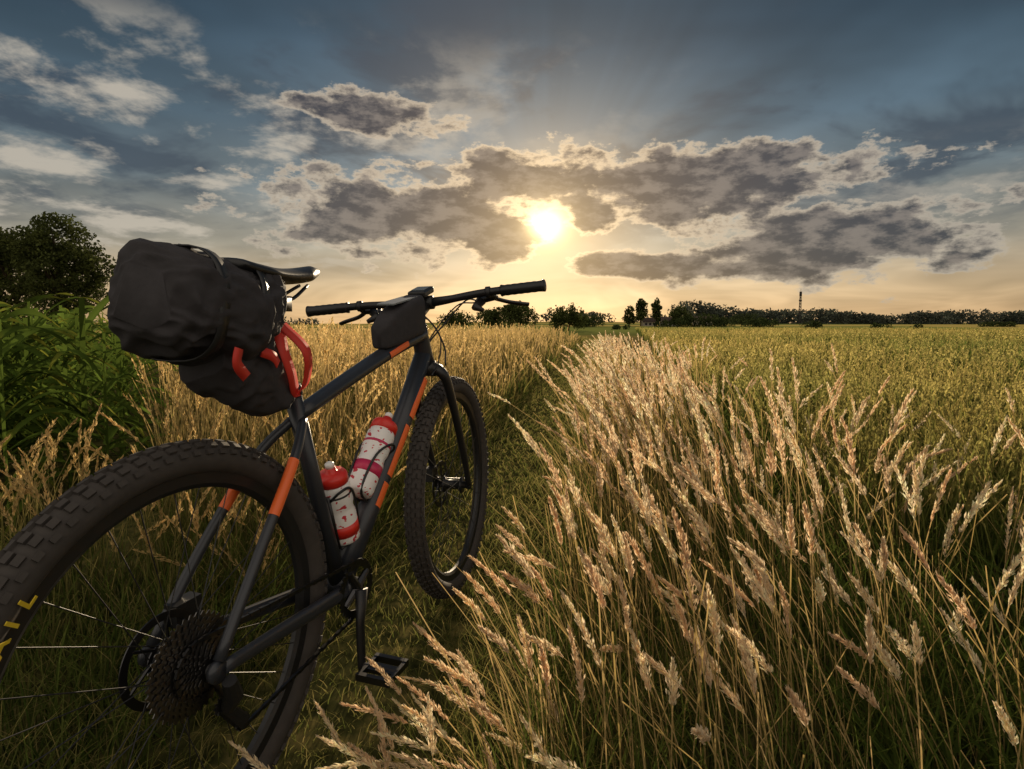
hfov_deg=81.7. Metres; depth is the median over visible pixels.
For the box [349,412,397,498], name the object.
water bottle
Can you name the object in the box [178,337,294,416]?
saddle bag holster
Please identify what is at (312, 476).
seat tube
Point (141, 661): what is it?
dropout
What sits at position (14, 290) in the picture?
deciduous tree
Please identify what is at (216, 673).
dropout
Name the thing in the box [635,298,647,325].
poplar tree
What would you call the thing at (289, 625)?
chainstay
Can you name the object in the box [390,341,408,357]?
top tube decal
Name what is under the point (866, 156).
sky
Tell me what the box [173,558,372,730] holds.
chain
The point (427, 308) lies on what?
stem
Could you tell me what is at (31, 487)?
verge seed heads
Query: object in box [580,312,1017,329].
distant shrubs
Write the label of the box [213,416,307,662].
seatstay
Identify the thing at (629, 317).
poplar tree
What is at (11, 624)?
tire label
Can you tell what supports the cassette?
attached to the wheel hub at (148, 655)
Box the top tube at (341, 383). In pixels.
[303,332,427,416]
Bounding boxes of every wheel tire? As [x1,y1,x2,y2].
[0,443,324,768]
[405,379,487,594]
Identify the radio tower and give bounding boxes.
[798,292,801,323]
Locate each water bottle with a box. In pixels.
[320,461,359,545]
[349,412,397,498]
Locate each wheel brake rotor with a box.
[118,609,193,711]
[432,461,448,506]
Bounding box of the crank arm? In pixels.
[355,587,367,670]
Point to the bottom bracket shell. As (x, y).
(330, 588)
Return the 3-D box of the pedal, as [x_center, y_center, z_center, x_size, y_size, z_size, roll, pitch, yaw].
[-0.303,0.655,1.363,0.098,0.016,0.092,3,7,18]
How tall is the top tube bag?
0.146 m
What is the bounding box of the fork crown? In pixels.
[426,360,436,375]
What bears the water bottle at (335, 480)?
in the bottle cage at (329, 501)
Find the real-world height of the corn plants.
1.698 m
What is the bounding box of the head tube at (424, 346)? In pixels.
[413,324,433,364]
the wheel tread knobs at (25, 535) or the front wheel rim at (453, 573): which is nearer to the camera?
the wheel tread knobs at (25, 535)
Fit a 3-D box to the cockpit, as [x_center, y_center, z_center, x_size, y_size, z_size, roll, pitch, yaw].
[-0.251,-0.154,1.813,0.754,0.244,0.197,-4,5,14]
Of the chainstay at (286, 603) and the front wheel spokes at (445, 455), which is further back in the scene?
the front wheel spokes at (445, 455)
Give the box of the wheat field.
[635,327,1023,635]
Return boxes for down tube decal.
[376,481,388,507]
[387,424,409,477]
[410,377,426,418]
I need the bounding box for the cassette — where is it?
[145,610,232,725]
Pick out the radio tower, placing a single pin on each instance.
(800, 301)
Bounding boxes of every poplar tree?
[621,305,636,325]
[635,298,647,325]
[651,297,661,322]
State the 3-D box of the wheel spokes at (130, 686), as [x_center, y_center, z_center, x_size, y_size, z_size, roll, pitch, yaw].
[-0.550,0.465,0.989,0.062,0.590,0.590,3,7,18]
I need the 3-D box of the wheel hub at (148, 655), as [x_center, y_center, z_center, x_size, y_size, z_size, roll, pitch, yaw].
[-0.550,0.465,0.988,0.136,0.056,0.056,3,7,18]
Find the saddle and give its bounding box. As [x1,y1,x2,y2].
[221,257,319,284]
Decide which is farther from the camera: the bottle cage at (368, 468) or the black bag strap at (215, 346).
the bottle cage at (368, 468)
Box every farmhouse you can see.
[641,318,655,325]
[659,317,675,325]
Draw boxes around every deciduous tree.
[0,226,64,323]
[1,211,115,322]
[436,309,477,329]
[476,306,505,330]
[498,300,538,327]
[547,302,587,330]
[669,306,692,323]
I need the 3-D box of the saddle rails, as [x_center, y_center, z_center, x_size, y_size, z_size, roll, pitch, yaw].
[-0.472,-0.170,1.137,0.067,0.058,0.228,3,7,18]
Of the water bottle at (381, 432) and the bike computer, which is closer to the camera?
the water bottle at (381, 432)
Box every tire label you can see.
[0,638,11,660]
[4,621,19,628]
[18,595,37,608]
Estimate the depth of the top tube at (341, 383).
1.40 m
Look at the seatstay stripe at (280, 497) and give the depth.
1.12 m
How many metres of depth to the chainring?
1.37 m
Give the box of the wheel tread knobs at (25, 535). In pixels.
[0,439,327,768]
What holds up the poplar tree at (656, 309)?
on the ground at (348, 732)
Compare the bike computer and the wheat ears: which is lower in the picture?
the wheat ears
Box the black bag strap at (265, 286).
[254,270,269,355]
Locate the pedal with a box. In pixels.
[355,652,408,687]
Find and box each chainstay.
[223,588,294,624]
[226,583,349,673]
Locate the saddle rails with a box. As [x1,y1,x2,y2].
[286,284,308,311]
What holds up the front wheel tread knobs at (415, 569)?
attached to the front wheel tire at (457, 582)
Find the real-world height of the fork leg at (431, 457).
0.444 m
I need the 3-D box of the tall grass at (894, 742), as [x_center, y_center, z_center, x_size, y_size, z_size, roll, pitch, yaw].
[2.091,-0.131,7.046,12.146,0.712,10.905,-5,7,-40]
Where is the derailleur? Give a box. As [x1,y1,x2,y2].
[213,674,249,730]
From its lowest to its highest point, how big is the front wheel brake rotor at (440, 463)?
0.160 m
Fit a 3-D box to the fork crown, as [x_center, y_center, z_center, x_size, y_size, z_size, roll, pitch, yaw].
[-0.261,-0.049,1.799,0.060,0.048,0.048,0,6,13]
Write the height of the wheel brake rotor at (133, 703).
0.160 m
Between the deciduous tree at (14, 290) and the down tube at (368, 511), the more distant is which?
the deciduous tree at (14, 290)
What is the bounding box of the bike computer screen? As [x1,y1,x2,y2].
[411,286,429,290]
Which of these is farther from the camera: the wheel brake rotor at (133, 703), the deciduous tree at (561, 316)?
the deciduous tree at (561, 316)
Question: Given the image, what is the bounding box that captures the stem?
[425,302,429,314]
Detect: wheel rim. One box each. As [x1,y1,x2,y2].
[0,472,309,768]
[427,392,481,580]
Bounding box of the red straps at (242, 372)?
[232,323,312,397]
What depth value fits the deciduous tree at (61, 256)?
32.56 m
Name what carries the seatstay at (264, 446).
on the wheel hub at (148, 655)
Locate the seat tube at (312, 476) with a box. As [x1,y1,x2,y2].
[287,395,344,585]
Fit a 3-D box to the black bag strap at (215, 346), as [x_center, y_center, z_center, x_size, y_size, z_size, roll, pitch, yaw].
[-0.535,-0.129,0.948,0.193,0.188,0.039,3,7,18]
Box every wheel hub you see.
[145,648,210,676]
[439,476,465,492]
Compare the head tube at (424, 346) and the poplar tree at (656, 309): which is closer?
the head tube at (424, 346)
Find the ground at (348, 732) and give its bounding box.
[0,322,1023,768]
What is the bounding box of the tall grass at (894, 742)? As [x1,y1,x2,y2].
[342,338,1023,768]
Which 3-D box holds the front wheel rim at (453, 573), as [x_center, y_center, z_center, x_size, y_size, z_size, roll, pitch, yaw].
[-0.203,0.345,2.046,0.027,0.636,0.636,0,6,13]
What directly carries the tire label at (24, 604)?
attached to the wheel tire at (269, 477)
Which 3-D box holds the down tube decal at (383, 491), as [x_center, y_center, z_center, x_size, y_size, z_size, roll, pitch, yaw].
[-0.335,0.286,1.533,0.004,0.067,0.065,2,7,18]
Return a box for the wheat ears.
[636,326,1023,527]
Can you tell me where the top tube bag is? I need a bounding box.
[371,295,425,348]
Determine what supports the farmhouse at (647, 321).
on the ground at (348, 732)
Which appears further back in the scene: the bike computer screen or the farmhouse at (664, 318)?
the farmhouse at (664, 318)
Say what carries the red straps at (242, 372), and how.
attached to the saddle bag holster
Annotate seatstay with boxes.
[146,417,291,645]
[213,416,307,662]
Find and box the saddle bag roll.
[107,238,286,365]
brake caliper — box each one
[164,591,202,628]
[425,466,437,481]
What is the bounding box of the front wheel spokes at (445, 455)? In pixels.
[425,402,477,572]
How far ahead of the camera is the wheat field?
3.83 m
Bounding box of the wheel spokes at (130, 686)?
[0,488,293,768]
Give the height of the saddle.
0.046 m
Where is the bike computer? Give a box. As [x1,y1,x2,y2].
[408,286,433,297]
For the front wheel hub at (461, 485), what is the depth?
2.03 m
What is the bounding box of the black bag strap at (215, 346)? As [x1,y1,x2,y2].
[149,244,230,362]
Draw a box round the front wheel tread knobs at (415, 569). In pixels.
[403,376,488,598]
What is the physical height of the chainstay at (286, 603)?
0.086 m
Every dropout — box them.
[137,644,154,667]
[206,661,226,684]
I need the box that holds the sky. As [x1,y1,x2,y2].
[0,0,1023,323]
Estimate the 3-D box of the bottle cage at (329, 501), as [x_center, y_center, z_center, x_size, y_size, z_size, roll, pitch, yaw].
[-0.409,0.310,1.397,0.087,0.161,0.108,3,7,18]
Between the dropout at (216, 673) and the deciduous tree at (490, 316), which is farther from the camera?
the deciduous tree at (490, 316)
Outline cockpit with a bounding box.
[305,279,546,375]
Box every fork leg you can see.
[407,369,438,485]
[433,363,470,486]
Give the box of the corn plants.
[0,293,195,542]
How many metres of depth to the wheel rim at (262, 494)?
1.07 m
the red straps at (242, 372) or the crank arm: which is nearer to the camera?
the red straps at (242, 372)
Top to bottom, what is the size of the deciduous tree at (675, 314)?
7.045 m
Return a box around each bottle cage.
[326,486,359,549]
[348,442,395,502]
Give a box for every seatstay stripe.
[218,489,239,511]
[268,457,298,516]
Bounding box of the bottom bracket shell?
[325,573,358,593]
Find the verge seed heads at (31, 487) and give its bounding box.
[0,317,579,575]
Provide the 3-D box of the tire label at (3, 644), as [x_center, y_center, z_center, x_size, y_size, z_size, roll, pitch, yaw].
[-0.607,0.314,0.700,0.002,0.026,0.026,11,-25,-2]
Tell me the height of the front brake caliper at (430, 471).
0.045 m
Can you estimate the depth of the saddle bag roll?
0.90 m
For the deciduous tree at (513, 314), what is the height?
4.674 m
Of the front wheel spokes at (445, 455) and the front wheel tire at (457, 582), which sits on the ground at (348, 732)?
the front wheel tire at (457, 582)
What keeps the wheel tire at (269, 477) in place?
on the ground at (348, 732)
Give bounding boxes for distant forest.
[10,299,1023,324]
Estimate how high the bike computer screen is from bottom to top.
0.015 m
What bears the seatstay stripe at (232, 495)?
attached to the seatstay at (264, 446)
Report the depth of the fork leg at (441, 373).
1.87 m
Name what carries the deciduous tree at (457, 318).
on the ground at (348, 732)
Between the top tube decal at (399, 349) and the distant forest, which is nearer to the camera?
the top tube decal at (399, 349)
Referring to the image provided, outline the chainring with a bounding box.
[339,559,371,618]
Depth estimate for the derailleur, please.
0.99 m
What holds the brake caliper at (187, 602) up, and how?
attached to the seatstay at (264, 446)
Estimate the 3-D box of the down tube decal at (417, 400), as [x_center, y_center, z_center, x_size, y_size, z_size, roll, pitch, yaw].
[-0.268,0.039,1.704,0.005,0.117,0.111,2,7,18]
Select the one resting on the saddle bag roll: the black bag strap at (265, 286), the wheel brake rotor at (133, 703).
the black bag strap at (265, 286)
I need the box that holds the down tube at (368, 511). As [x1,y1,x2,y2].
[339,352,429,575]
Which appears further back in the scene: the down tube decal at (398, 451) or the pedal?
the down tube decal at (398, 451)

